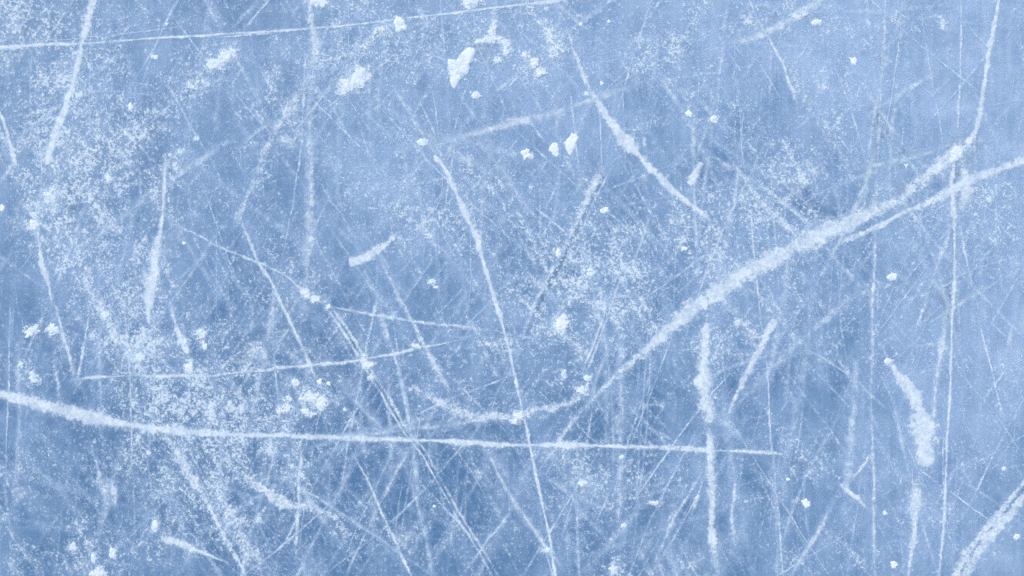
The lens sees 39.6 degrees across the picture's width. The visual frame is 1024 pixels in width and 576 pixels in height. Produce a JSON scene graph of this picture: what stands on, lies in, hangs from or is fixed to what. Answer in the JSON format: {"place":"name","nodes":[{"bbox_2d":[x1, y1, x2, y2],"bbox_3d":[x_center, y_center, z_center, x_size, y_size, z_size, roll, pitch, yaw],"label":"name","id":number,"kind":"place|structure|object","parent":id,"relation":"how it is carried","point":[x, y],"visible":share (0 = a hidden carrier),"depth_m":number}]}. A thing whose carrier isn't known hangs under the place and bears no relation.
{"place":"outdoors","nodes":[
{"label":"outdoors","id":0,"kind":"place"},
{"bbox_2d":[0,0,1023,575],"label":"ice ground","id":1,"kind":"structure","parent":0,"point":[26,300],"depth_m":1.78},
{"bbox_2d":[0,111,16,165],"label":"skate scratch","id":2,"kind":"object","parent":1,"relation":"on","point":[12,150],"visible":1,"depth_m":1.78},
{"bbox_2d":[22,324,40,337],"bbox_3d":[-0.600,0.055,1.777,0.055,0.002,0.040,21,90,0],"label":"snow clot","id":3,"kind":"object","parent":1,"relation":"on","point":[31,331],"visible":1,"depth_m":1.78},
{"bbox_2d":[24,218,41,233],"bbox_3d":[-0.598,-0.081,1.777,0.038,0.002,0.036,-18,90,0],"label":"snow ball","id":4,"kind":"object","parent":1,"relation":"on","point":[34,224],"visible":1,"depth_m":1.78},
{"bbox_2d":[25,370,41,384],"bbox_3d":[-0.598,0.113,1.777,0.061,0.002,0.043,0,90,0],"label":"snow clot","id":5,"kind":"object","parent":1,"relation":"on","point":[32,377],"visible":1,"depth_m":1.78},
{"bbox_2d":[34,221,51,304],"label":"skate scratch","id":6,"kind":"object","parent":1,"relation":"on","point":[44,272],"visible":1,"depth_m":1.78},
{"bbox_2d":[41,185,62,218],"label":"snow smear","id":7,"kind":"object","parent":1,"relation":"on","point":[49,195],"visible":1,"depth_m":1.78},
{"bbox_2d":[44,323,60,337],"bbox_3d":[-0.573,0.054,1.777,0.040,0.002,0.039,38,90,0],"label":"snow clot","id":8,"kind":"object","parent":1,"relation":"on","point":[51,328],"visible":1,"depth_m":1.78},
{"bbox_2d":[54,304,73,374],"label":"skate scratch","id":9,"kind":"object","parent":1,"relation":"on","point":[67,348],"visible":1,"depth_m":1.78},
{"bbox_2d":[44,0,96,164],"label":"skate scratch","id":10,"kind":"object","parent":1,"relation":"on","point":[87,24],"visible":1,"depth_m":1.78},
{"bbox_2d":[67,542,76,554],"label":"snow flake","id":11,"kind":"object","parent":1,"relation":"on","point":[72,546],"visible":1,"depth_m":1.78},
{"bbox_2d":[77,318,88,377],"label":"skate scratch","id":12,"kind":"object","parent":1,"relation":"on","point":[81,357],"visible":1,"depth_m":1.78},
{"bbox_2d":[88,565,112,575],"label":"snow flake","id":13,"kind":"object","parent":1,"relation":"on","point":[99,571],"visible":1,"depth_m":1.78},
{"bbox_2d":[95,460,108,500],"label":"skate scratch","id":14,"kind":"object","parent":1,"relation":"on","point":[104,490],"visible":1,"depth_m":1.78},
{"bbox_2d":[104,173,114,182],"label":"snow flake","id":15,"kind":"object","parent":1,"relation":"on","point":[108,178],"visible":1,"depth_m":1.78},
{"bbox_2d":[109,548,115,562],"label":"snow flake","id":16,"kind":"object","parent":1,"relation":"on","point":[112,553],"visible":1,"depth_m":1.78},
{"bbox_2d":[71,245,155,394],"bbox_3d":[-0.502,0.044,1.777,0.069,0.001,0.237,-32,90,0],"label":"skate scratch","id":17,"kind":"object","parent":1,"relation":"on","point":[114,333],"visible":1,"depth_m":1.78},
{"bbox_2d":[111,486,117,504],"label":"flake","id":18,"kind":"object","parent":1,"relation":"on","point":[114,491],"visible":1,"depth_m":1.78},
{"bbox_2d":[131,350,147,363],"bbox_3d":[-0.467,0.086,1.777,0.043,0.002,0.038,0,90,0],"label":"snow ball","id":19,"kind":"object","parent":1,"relation":"on","point":[139,357],"visible":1,"depth_m":1.78},
{"bbox_2d":[140,159,167,323],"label":"skate scratch","id":20,"kind":"object","parent":1,"relation":"on","point":[150,284],"visible":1,"depth_m":1.78},
{"bbox_2d":[151,519,159,533],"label":"snow flake","id":21,"kind":"object","parent":1,"relation":"on","point":[154,526],"visible":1,"depth_m":1.78},
{"bbox_2d":[170,306,190,358],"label":"skate scratch","id":22,"kind":"object","parent":1,"relation":"on","point":[180,340],"visible":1,"depth_m":1.78},
{"bbox_2d":[183,359,194,375],"bbox_3d":[-0.402,0.098,1.777,0.031,0.002,0.040,0,90,0],"label":"snow ball","id":23,"kind":"object","parent":1,"relation":"on","point":[189,368],"visible":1,"depth_m":1.78},
{"bbox_2d":[162,536,227,562],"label":"skate scratch","id":24,"kind":"object","parent":1,"relation":"on","point":[170,540],"visible":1,"depth_m":1.78},
{"bbox_2d":[182,75,210,89],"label":"snow smear","id":25,"kind":"object","parent":1,"relation":"on","point":[189,84],"visible":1,"depth_m":1.78},
{"bbox_2d":[192,328,208,341],"bbox_3d":[-0.391,0.056,1.777,0.048,0.002,0.034,0,90,0],"label":"snow flake","id":26,"kind":"object","parent":1,"relation":"on","point":[201,333],"visible":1,"depth_m":1.78},
{"bbox_2d":[199,339,208,351],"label":"snow flake","id":27,"kind":"object","parent":1,"relation":"on","point":[204,345],"visible":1,"depth_m":1.78},
{"bbox_2d":[167,437,244,573],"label":"skate scratch","id":28,"kind":"object","parent":1,"relation":"on","point":[193,480],"visible":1,"depth_m":1.78},
{"bbox_2d":[203,41,239,71],"bbox_3d":[-0.362,-0.286,1.777,0.076,0.002,0.059,0,90,0],"label":"snow smear","id":29,"kind":"object","parent":1,"relation":"on","point":[225,55],"visible":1,"depth_m":1.78},
{"bbox_2d":[174,224,302,290],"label":"skate scratch","id":30,"kind":"object","parent":1,"relation":"on","point":[254,261],"visible":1,"depth_m":1.78},
{"bbox_2d":[214,482,263,569],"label":"skate scratch","id":31,"kind":"object","parent":1,"relation":"on","point":[232,512],"visible":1,"depth_m":1.78},
{"bbox_2d":[227,32,277,36],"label":"skate scratch","id":32,"kind":"object","parent":1,"relation":"on","point":[248,34],"visible":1,"depth_m":1.78},
{"bbox_2d":[75,339,461,379],"bbox_3d":[-0.295,0.094,1.777,0.523,0.001,0.028,-6,90,0],"label":"skate scratch","id":33,"kind":"object","parent":1,"relation":"on","point":[322,364],"visible":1,"depth_m":1.78},
{"bbox_2d":[234,77,307,223],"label":"skate scratch","id":34,"kind":"object","parent":1,"relation":"on","point":[285,114],"visible":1,"depth_m":1.78},
{"bbox_2d":[242,221,314,375],"bbox_3d":[-0.292,0.014,1.777,0.016,0.001,0.234,-27,90,0],"label":"skate scratch","id":35,"kind":"object","parent":1,"relation":"on","point":[290,322],"visible":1,"depth_m":1.78},
{"bbox_2d":[0,0,565,49],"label":"skate scratch","id":36,"kind":"object","parent":1,"relation":"on","point":[12,47],"visible":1,"depth_m":1.78},
{"bbox_2d":[237,473,343,519],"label":"skate scratch","id":37,"kind":"object","parent":1,"relation":"on","point":[282,502],"visible":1,"depth_m":1.78},
{"bbox_2d":[294,452,302,553],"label":"skate scratch","id":38,"kind":"object","parent":1,"relation":"on","point":[297,515],"visible":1,"depth_m":1.78},
{"bbox_2d":[302,0,320,299],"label":"skate scratch","id":39,"kind":"object","parent":1,"relation":"on","point":[316,42],"visible":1,"depth_m":1.78},
{"bbox_2d":[276,375,346,421],"bbox_3d":[-0.248,0.133,1.777,0.114,0.002,0.070,0,90,0],"label":"snow heap","id":40,"kind":"object","parent":1,"relation":"on","point":[321,401],"visible":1,"depth_m":1.78},
{"bbox_2d":[298,287,330,308],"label":"snow smear","id":41,"kind":"object","parent":1,"relation":"on","point":[305,293],"visible":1,"depth_m":1.78},
{"bbox_2d":[302,0,329,8],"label":"snow smear","id":42,"kind":"object","parent":1,"relation":"on","point":[321,3],"visible":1,"depth_m":1.78},
{"bbox_2d":[335,64,373,95],"bbox_3d":[-0.196,-0.259,1.776,0.067,0.002,0.084,34,90,0],"label":"snow smear","id":43,"kind":"object","parent":1,"relation":"on","point":[359,77],"visible":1,"depth_m":1.78},
{"bbox_2d":[359,353,376,382],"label":"snow smear","id":44,"kind":"object","parent":1,"relation":"on","point":[366,364],"visible":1,"depth_m":1.78},
{"bbox_2d":[349,234,396,266],"bbox_3d":[-0.171,-0.045,1.777,0.077,0.001,0.032,-25,90,0],"label":"smear","id":45,"kind":"object","parent":1,"relation":"on","point":[368,255],"visible":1,"depth_m":1.78},
{"bbox_2d":[356,26,389,54],"bbox_3d":[-0.168,-0.314,1.776,0.096,0.001,0.032,-35,90,0],"label":"snow smear","id":46,"kind":"object","parent":1,"relation":"on","point":[381,29],"visible":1,"depth_m":1.78},
{"bbox_2d":[348,457,405,568],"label":"skate scratch","id":47,"kind":"object","parent":1,"relation":"on","point":[390,483],"visible":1,"depth_m":1.78},
{"bbox_2d":[357,462,410,575],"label":"skate scratch","id":48,"kind":"object","parent":1,"relation":"on","point":[394,539],"visible":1,"depth_m":1.78},
{"bbox_2d":[0,390,782,454],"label":"skate scratch","id":49,"kind":"object","parent":1,"relation":"on","point":[71,412],"visible":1,"depth_m":1.78},
{"bbox_2d":[392,15,406,31],"bbox_3d":[-0.139,-0.332,1.777,0.037,0.001,0.036,-18,90,0],"label":"snow flake","id":50,"kind":"object","parent":1,"relation":"on","point":[399,23],"visible":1,"depth_m":1.78},
{"bbox_2d":[326,307,496,575],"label":"skate scratch","id":51,"kind":"object","parent":1,"relation":"on","point":[372,372],"visible":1,"depth_m":1.78},
{"bbox_2d":[341,418,486,437],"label":"skate scratch","id":52,"kind":"object","parent":1,"relation":"on","point":[423,427],"visible":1,"depth_m":1.78},
{"bbox_2d":[383,266,448,387],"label":"skate scratch","id":53,"kind":"object","parent":1,"relation":"on","point":[434,364],"visible":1,"depth_m":1.78},
{"bbox_2d":[410,342,421,349],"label":"snow smear","id":54,"kind":"object","parent":1,"relation":"on","point":[415,346],"visible":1,"depth_m":1.78},
{"bbox_2d":[416,138,428,146],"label":"snow flake","id":55,"kind":"object","parent":1,"relation":"on","point":[422,142],"visible":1,"depth_m":1.78},
{"bbox_2d":[427,277,436,286],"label":"snow flake","id":56,"kind":"object","parent":1,"relation":"on","point":[431,281],"visible":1,"depth_m":1.78},
{"bbox_2d":[337,308,529,337],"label":"skate scratch","id":57,"kind":"object","parent":1,"relation":"on","point":[402,319],"visible":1,"depth_m":1.78},
{"bbox_2d":[447,47,475,87],"bbox_3d":[-0.064,-0.277,1.777,0.066,0.002,0.084,26,90,0],"label":"snow flake","id":58,"kind":"object","parent":1,"relation":"on","point":[458,68],"visible":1,"depth_m":1.78},
{"bbox_2d":[460,0,485,10],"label":"snow smear","id":59,"kind":"object","parent":1,"relation":"on","point":[469,4],"visible":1,"depth_m":1.78},
{"bbox_2d":[470,91,482,100],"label":"snow flake","id":60,"kind":"object","parent":1,"relation":"on","point":[475,95],"visible":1,"depth_m":1.78},
{"bbox_2d":[472,518,505,561],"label":"skate scratch","id":61,"kind":"object","parent":1,"relation":"on","point":[493,533],"visible":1,"depth_m":1.78},
{"bbox_2d":[474,16,513,66],"bbox_3d":[-0.015,-0.308,1.777,0.064,0.002,0.063,45,90,0],"label":"snow smear","id":62,"kind":"object","parent":1,"relation":"on","point":[491,37],"visible":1,"depth_m":1.78},
{"bbox_2d":[408,385,580,422],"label":"skate scratch","id":63,"kind":"object","parent":1,"relation":"on","point":[460,412],"visible":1,"depth_m":1.78},
{"bbox_2d":[433,155,556,575],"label":"skate scratch","id":64,"kind":"object","parent":1,"relation":"on","point":[476,236],"visible":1,"depth_m":1.78},
{"bbox_2d":[394,89,619,152],"bbox_3d":[0.021,-0.211,1.777,0.394,0.001,0.038,-15,90,0],"label":"skate scratch","id":65,"kind":"object","parent":1,"relation":"on","point":[522,120],"visible":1,"depth_m":1.78},
{"bbox_2d":[0,0,1023,575],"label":"frost dust","id":66,"kind":"object","parent":1,"relation":"on","point":[38,206],"visible":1,"depth_m":1.78},
{"bbox_2d":[0,0,1023,575],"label":"fine scratches","id":67,"kind":"object","parent":1,"relation":"on","point":[782,298],"visible":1,"depth_m":1.78},
{"bbox_2d":[509,410,524,424],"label":"snow smear","id":68,"kind":"object","parent":1,"relation":"on","point":[517,416],"visible":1,"depth_m":1.78},
{"bbox_2d":[490,457,558,562],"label":"skate scratch","id":69,"kind":"object","parent":1,"relation":"on","point":[544,546],"visible":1,"depth_m":1.78},
{"bbox_2d":[521,148,533,159],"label":"snow flake","id":70,"kind":"object","parent":1,"relation":"on","point":[525,153],"visible":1,"depth_m":1.78},
{"bbox_2d":[520,50,547,77],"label":"snow smear","id":71,"kind":"object","parent":1,"relation":"on","point":[539,71],"visible":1,"depth_m":1.78},
{"bbox_2d":[540,547,554,553],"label":"snow flake","id":72,"kind":"object","parent":1,"relation":"on","point":[547,550],"visible":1,"depth_m":1.78},
{"bbox_2d":[548,142,559,156],"bbox_3d":[0.055,-0.175,1.777,0.021,0.001,0.025,0,90,0],"label":"snow flake","id":73,"kind":"object","parent":1,"relation":"on","point":[553,146],"visible":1,"depth_m":1.78},
{"bbox_2d":[537,18,572,63],"bbox_3d":[0.049,-0.308,1.776,0.070,0.001,0.087,0,90,0],"label":"snow smear","id":74,"kind":"object","parent":1,"relation":"on","point":[550,38],"visible":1,"depth_m":1.78},
{"bbox_2d":[552,248,561,257],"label":"snow flake","id":75,"kind":"object","parent":1,"relation":"on","point":[558,252],"visible":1,"depth_m":1.78},
{"bbox_2d":[551,313,573,337],"bbox_3d":[0.059,0.043,1.776,0.044,0.002,0.066,0,90,0],"label":"snow ball","id":76,"kind":"object","parent":1,"relation":"on","point":[560,324],"visible":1,"depth_m":1.78},
{"bbox_2d":[560,368,567,378],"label":"snow flake","id":77,"kind":"object","parent":1,"relation":"on","point":[563,373],"visible":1,"depth_m":1.78},
{"bbox_2d":[523,166,611,346],"bbox_3d":[0.066,-0.038,1.777,0.035,0.001,0.272,23,90,0],"label":"skate scratch","id":78,"kind":"object","parent":1,"relation":"on","point":[595,182],"visible":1,"depth_m":1.78},
{"bbox_2d":[564,133,578,155],"bbox_3d":[0.074,-0.183,1.777,0.031,0.002,0.035,0,90,0],"label":"snow flake","id":79,"kind":"object","parent":1,"relation":"on","point":[571,141],"visible":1,"depth_m":1.78},
{"bbox_2d":[573,473,589,487],"bbox_3d":[0.088,0.241,1.777,0.044,0.002,0.031,0,90,0],"label":"snow flake","id":80,"kind":"object","parent":1,"relation":"on","point":[582,483],"visible":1,"depth_m":1.78},
{"bbox_2d":[573,382,592,395],"bbox_3d":[0.090,0.128,1.777,0.047,0.002,0.033,0,90,0],"label":"snow flake","id":81,"kind":"object","parent":1,"relation":"on","point":[582,390],"visible":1,"depth_m":1.78},
{"bbox_2d":[581,264,598,278],"bbox_3d":[0.096,-0.018,1.777,0.040,0.002,0.037,0,90,0],"label":"snow flake","id":82,"kind":"object","parent":1,"relation":"on","point":[590,271],"visible":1,"depth_m":1.78},
{"bbox_2d":[585,277,619,367],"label":"skate scratch","id":83,"kind":"object","parent":1,"relation":"on","point":[592,347],"visible":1,"depth_m":1.78},
{"bbox_2d":[608,563,617,575],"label":"snow flake","id":84,"kind":"object","parent":1,"relation":"on","point":[613,569],"visible":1,"depth_m":1.78},
{"bbox_2d":[567,31,710,221],"bbox_3d":[0.141,-0.198,1.777,0.050,0.001,0.323,-36,90,0],"label":"skate scratch","id":85,"kind":"object","parent":1,"relation":"on","point":[626,142],"visible":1,"depth_m":1.78},
{"bbox_2d":[647,500,661,506],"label":"snow flake","id":86,"kind":"object","parent":1,"relation":"on","point":[655,503],"visible":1,"depth_m":1.78},
{"bbox_2d":[655,476,699,561],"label":"skate scratch","id":87,"kind":"object","parent":1,"relation":"on","point":[674,516],"visible":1,"depth_m":1.78},
{"bbox_2d":[687,162,702,186],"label":"smear","id":88,"kind":"object","parent":1,"relation":"on","point":[692,177],"visible":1,"depth_m":1.78},
{"bbox_2d":[693,481,701,507],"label":"skate scratch","id":89,"kind":"object","parent":1,"relation":"on","point":[696,498],"visible":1,"depth_m":1.78},
{"bbox_2d":[693,322,714,424],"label":"skate scratch","id":90,"kind":"object","parent":1,"relation":"on","point":[702,382],"visible":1,"depth_m":1.78},
{"bbox_2d":[704,428,718,559],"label":"skate scratch","id":91,"kind":"object","parent":1,"relation":"on","point":[712,534],"visible":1,"depth_m":1.78},
{"bbox_2d":[708,115,719,122],"bbox_3d":[0.251,-0.210,1.777,0.040,0.001,0.030,0,90,0],"label":"ice chip","id":92,"kind":"object","parent":1,"relation":"on","point":[714,118],"visible":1,"depth_m":1.78},
{"bbox_2d":[730,483,736,540],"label":"skate scratch","id":93,"kind":"object","parent":1,"relation":"on","point":[731,510],"visible":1,"depth_m":1.78},
{"bbox_2d":[540,149,953,467],"bbox_3d":[0.277,0.008,1.777,0.680,0.001,0.096,-35,90,0],"label":"skate scratch","id":94,"kind":"object","parent":1,"relation":"on","point":[689,311],"visible":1,"depth_m":1.78},
{"bbox_2d":[728,318,777,413],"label":"skate scratch","id":95,"kind":"object","parent":1,"relation":"on","point":[768,330],"visible":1,"depth_m":1.78},
{"bbox_2d":[733,163,798,237],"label":"skate scratch","id":96,"kind":"object","parent":1,"relation":"on","point":[774,214],"visible":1,"depth_m":1.78},
{"bbox_2d":[750,218,782,571],"bbox_3d":[0.319,0.129,1.777,0.012,0.001,0.490,-5,90,0],"label":"skate scratch","id":97,"kind":"object","parent":1,"relation":"on","point":[780,535],"visible":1,"depth_m":1.78},
{"bbox_2d":[749,0,796,98],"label":"skate scratch","id":98,"kind":"object","parent":1,"relation":"on","point":[792,88],"visible":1,"depth_m":1.78},
{"bbox_2d":[738,0,823,43],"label":"skate scratch","id":99,"kind":"object","parent":1,"relation":"on","point":[780,26],"visible":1,"depth_m":1.78},
{"bbox_2d":[781,0,814,20],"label":"snow smear","id":100,"kind":"object","parent":1,"relation":"on","point":[799,17],"visible":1,"depth_m":1.78},
{"bbox_2d":[801,498,810,507],"bbox_3d":[0.369,0.271,1.777,0.021,0.001,0.021,0,90,0],"label":"ice chip","id":101,"kind":"object","parent":1,"relation":"on","point":[806,503],"visible":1,"depth_m":1.78},
{"bbox_2d":[794,514,826,569],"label":"skate scratch","id":102,"kind":"object","parent":1,"relation":"on","point":[814,539],"visible":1,"depth_m":1.78},
{"bbox_2d":[810,19,821,26],"bbox_3d":[0.385,-0.332,1.777,0.035,0.001,0.022,0,90,0],"label":"ice chip","id":103,"kind":"object","parent":1,"relation":"on","point":[816,22],"visible":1,"depth_m":1.78},
{"bbox_2d":[849,57,856,65],"bbox_3d":[0.425,-0.281,1.777,0.022,0.001,0.022,0,90,0],"label":"ice chip","id":104,"kind":"object","parent":1,"relation":"on","point":[853,61],"visible":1,"depth_m":1.78},
{"bbox_2d":[841,484,865,506],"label":"skate scratch","id":105,"kind":"object","parent":1,"relation":"on","point":[852,494],"visible":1,"depth_m":1.78},
{"bbox_2d":[853,455,869,476],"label":"skate scratch","id":106,"kind":"object","parent":1,"relation":"on","point":[861,467],"visible":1,"depth_m":1.78},
{"bbox_2d":[869,0,886,572],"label":"skate scratch","id":107,"kind":"object","parent":1,"relation":"on","point":[872,289],"visible":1,"depth_m":1.78},
{"bbox_2d":[884,358,893,365],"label":"flake","id":108,"kind":"object","parent":1,"relation":"on","point":[887,361],"visible":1,"depth_m":1.78},
{"bbox_2d":[886,272,896,280],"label":"flake","id":109,"kind":"object","parent":1,"relation":"on","point":[892,277],"visible":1,"depth_m":1.78},
{"bbox_2d":[888,363,939,466],"bbox_3d":[0.510,0.153,1.777,0.078,0.001,0.149,-11,90,0],"label":"smear","id":110,"kind":"object","parent":1,"relation":"on","point":[923,427],"visible":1,"depth_m":1.78},
{"bbox_2d":[907,492,920,512],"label":"snow smear","id":111,"kind":"object","parent":1,"relation":"on","point":[911,496],"visible":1,"depth_m":1.78},
{"bbox_2d":[905,479,926,575],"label":"skate scratch","id":112,"kind":"object","parent":1,"relation":"on","point":[914,517],"visible":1,"depth_m":1.78},
{"bbox_2d":[842,156,1023,242],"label":"skate scratch","id":113,"kind":"object","parent":1,"relation":"on","point":[971,180],"visible":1,"depth_m":1.78},
{"bbox_2d":[916,225,951,329],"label":"skate scratch","id":114,"kind":"object","parent":1,"relation":"on","point":[941,252],"visible":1,"depth_m":1.78},
{"bbox_2d":[932,316,948,417],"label":"skate scratch","id":115,"kind":"object","parent":1,"relation":"on","point":[942,347],"visible":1,"depth_m":1.78},
{"bbox_2d":[933,14,948,31],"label":"snow smear","id":116,"kind":"object","parent":1,"relation":"on","point":[942,27],"visible":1,"depth_m":1.78},
{"bbox_2d":[938,163,957,575],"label":"skate scratch","id":117,"kind":"object","parent":1,"relation":"on","point":[953,213],"visible":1,"depth_m":1.78},
{"bbox_2d":[957,5,961,127],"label":"skate scratch","id":118,"kind":"object","parent":1,"relation":"on","point":[958,104],"visible":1,"depth_m":1.78},
{"bbox_2d":[945,134,974,168],"bbox_3d":[0.559,-0.171,1.776,0.039,0.002,0.068,29,90,0],"label":"snow smear","id":119,"kind":"object","parent":1,"relation":"on","point":[956,152],"visible":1,"depth_m":1.78},
{"bbox_2d":[958,162,974,219],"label":"skate scratch","id":120,"kind":"object","parent":1,"relation":"on","point":[968,190],"visible":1,"depth_m":1.78},
{"bbox_2d":[961,226,972,285],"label":"skate scratch","id":121,"kind":"object","parent":1,"relation":"on","point":[964,251],"visible":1,"depth_m":1.78},
{"bbox_2d":[963,0,999,157],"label":"skate scratch","id":122,"kind":"object","parent":1,"relation":"on","point":[989,46],"visible":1,"depth_m":1.78},
{"bbox_2d":[951,480,1023,575],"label":"skate scratch","id":123,"kind":"object","parent":1,"relation":"on","point":[999,520],"visible":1,"depth_m":1.78},
{"bbox_2d":[979,320,1004,418],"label":"skate scratch","id":124,"kind":"object","parent":1,"relation":"on","point":[985,346],"visible":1,"depth_m":1.78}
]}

